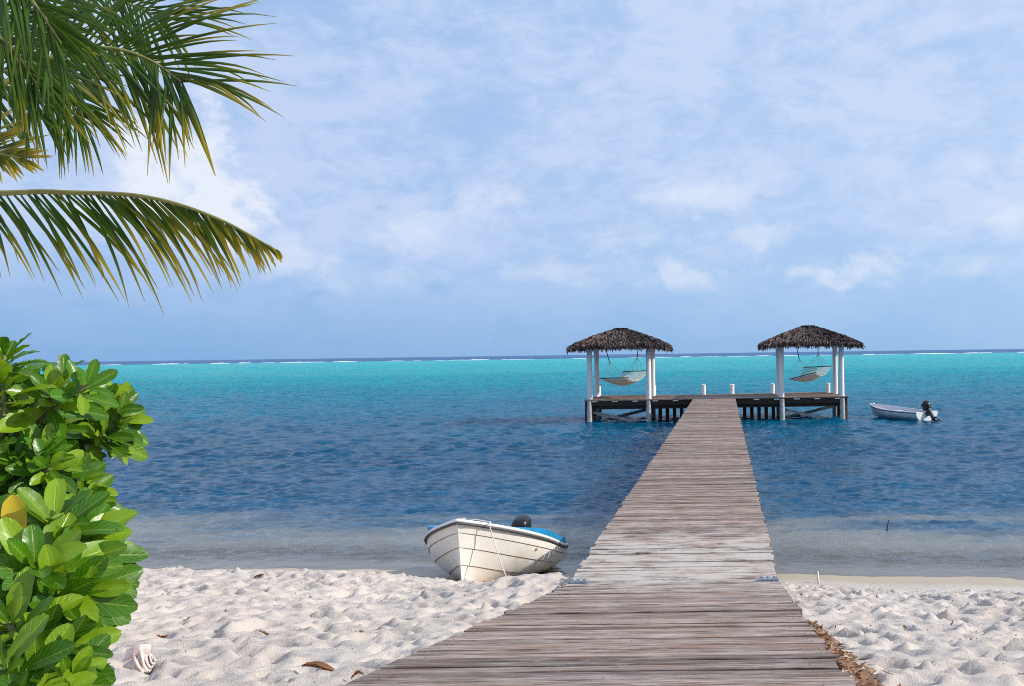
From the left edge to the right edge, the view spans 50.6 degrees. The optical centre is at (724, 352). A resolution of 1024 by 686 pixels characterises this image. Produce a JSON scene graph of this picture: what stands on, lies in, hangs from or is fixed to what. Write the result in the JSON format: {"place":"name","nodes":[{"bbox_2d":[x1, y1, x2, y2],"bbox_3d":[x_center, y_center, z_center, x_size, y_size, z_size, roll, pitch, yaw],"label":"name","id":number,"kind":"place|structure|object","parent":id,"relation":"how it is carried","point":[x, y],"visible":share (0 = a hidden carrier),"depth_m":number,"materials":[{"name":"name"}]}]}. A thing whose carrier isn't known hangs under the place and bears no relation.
{"place":"outdoors","nodes":[
{"label":"outdoors","id":0,"kind":"place"},
{"bbox_2d":[0,0,1023,362],"label":"sky","id":1,"kind":"structure","parent":0,"point":[435,178],"materials":[{"name":"blue"}]},
{"bbox_2d":[9,349,1023,569],"bbox_3d":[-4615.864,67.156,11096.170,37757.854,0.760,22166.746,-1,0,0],"label":"sea","id":2,"kind":"structure","parent":0,"point":[365,454],"depth_m":35.45,"materials":[{"name":"liquid"}]},
{"bbox_2d":[114,352,1019,364],"bbox_3d":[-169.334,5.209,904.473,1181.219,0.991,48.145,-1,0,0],"label":"reef surf","id":3,"kind":"structure","parent":2,"relation":"on","point":[584,358],"depth_m":896.42,"materials":[{"name":"liquid"}]},
{"bbox_2d":[869,400,940,421],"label":"dinghy","id":4,"kind":"object","parent":2,"relation":"on","point":[926,413],"visible":0.95,"depth_m":48.82,"materials":[{"name":"grey paint"}]},
{"bbox_2d":[107,550,1023,685],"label":"beach sand","id":5,"kind":"structure","parent":0,"point":[287,648],"depth_m":8.89,"materials":[{"name":"white sand"}]},
{"bbox_2d":[0,333,153,685],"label":"shrub","id":6,"kind":"object","parent":5,"relation":"on","point":[71,571],"visible":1,"depth_m":1.87,"materials":[{"name":"green plant"}]},
{"bbox_2d":[123,644,157,674],"bbox_3d":[-3.227,1.705,5.813,0.142,0.202,0.147,-1,0,30],"label":"conch shell","id":7,"kind":"object","parent":5,"relation":"on","point":[143,660],"visible":0.98,"depth_m":5.78},
{"bbox_2d":[0,0,294,314],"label":"palm tree","id":8,"kind":"object","parent":5,"relation":"on","point":[56,32],"visible":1,"depth_m":6.77,"materials":[{"name":"green plant"}]},
{"bbox_2d":[302,661,334,670],"bbox_3d":[-2.117,1.647,5.490,0.200,0.054,0.049,-1,0,6],"label":"dry leaf","id":9,"kind":"object","parent":5,"relation":"on","point":[319,664],"visible":0.97,"depth_m":5.50,"materials":[{"name":"brown plant"}]},
{"bbox_2d":[351,670,363,678],"bbox_3d":[-1.827,1.602,5.220,0.060,0.045,0.026,-1,0,-20],"label":"dry leaf","id":10,"kind":"object","parent":5,"relation":"on","point":[356,672],"visible":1,"depth_m":5.22,"materials":[{"name":"brown plant"}]},
{"bbox_2d":[424,514,568,581],"bbox_3d":[-3.321,2.903,15.132,1.846,1.132,3.422,-2,-9,4],"label":"skiff","id":11,"kind":"object","parent":5,"relation":"on","point":[460,549],"visible":0.95,"depth_m":14.10,"materials":[{"name":"beige paint"}]},
{"bbox_2d":[458,518,505,575],"bbox_3d":[-3.041,2.589,13.739,0.901,0.872,0.169,-1,0,8],"label":"bow line","id":12,"kind":"object","parent":11,"relation":"hanging from","point":[492,537],"visible":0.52,"depth_m":13.72,"materials":[{"name":"white fabric"}]},
{"bbox_2d":[137,569,1019,685],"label":"beach debris","id":13,"kind":"object","parent":5,"relation":"on","point":[904,626],"visible":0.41,"depth_m":8.21,"materials":[{"name":"brown plant"}]},
{"bbox_2d":[571,392,847,583],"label":"pier","id":14,"kind":"structure","parent":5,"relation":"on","point":[689,511],"depth_m":15.24,"materials":[{"name":"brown wood"}]},
{"bbox_2d":[566,328,673,398],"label":"thatched hut","id":15,"kind":"object","parent":14,"relation":"on","point":[615,339],"visible":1,"depth_m":50.22,"materials":[{"name":"brown plant"}]},
{"bbox_2d":[599,350,645,385],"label":"hammock","id":16,"kind":"object","parent":15,"relation":"hanging from","point":[619,380],"visible":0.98,"depth_m":51.34,"materials":[{"name":"beige fabric"}]},
{"bbox_2d":[701,384,705,394],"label":"mooring post","id":17,"kind":"object","parent":14,"relation":"on","point":[703,389],"visible":1,"depth_m":54.85,"materials":[{"name":"white paint"}]},
{"bbox_2d":[730,384,733,393],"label":"mooring post","id":18,"kind":"object","parent":14,"relation":"on","point":[731,388],"visible":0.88,"depth_m":54.85,"materials":[{"name":"white paint"}]},
{"bbox_2d":[770,383,774,393],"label":"mooring post","id":19,"kind":"object","parent":14,"relation":"on","point":[772,388],"visible":1,"depth_m":54.85,"materials":[{"name":"white paint"}]},
{"bbox_2d":[758,325,865,396],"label":"thatched hut","id":20,"kind":"object","parent":14,"relation":"on","point":[808,336],"visible":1,"depth_m":50.20,"materials":[{"name":"brown plant"}]},
{"bbox_2d":[790,346,830,381],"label":"hammock","id":21,"kind":"object","parent":20,"relation":"hanging from","point":[810,376],"visible":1,"depth_m":51.39,"materials":[{"name":"beige fabric"}]},
{"bbox_2d":[826,383,829,392],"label":"mooring post","id":22,"kind":"object","parent":14,"relation":"on","point":[827,387],"visible":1,"depth_m":54.84,"materials":[{"name":"white paint"}]},
{"bbox_2d":[811,621,900,685],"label":"leaf litter","id":23,"kind":"object","parent":5,"relation":"on","point":[850,665],"visible":0.93,"depth_m":4.79,"materials":[{"name":"brown plant"}]},
{"bbox_2d":[338,576,854,685],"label":"boardwalk","id":24,"kind":"structure","parent":0,"point":[584,632],"depth_m":5.52,"materials":[{"name":"wood"}]}
]}

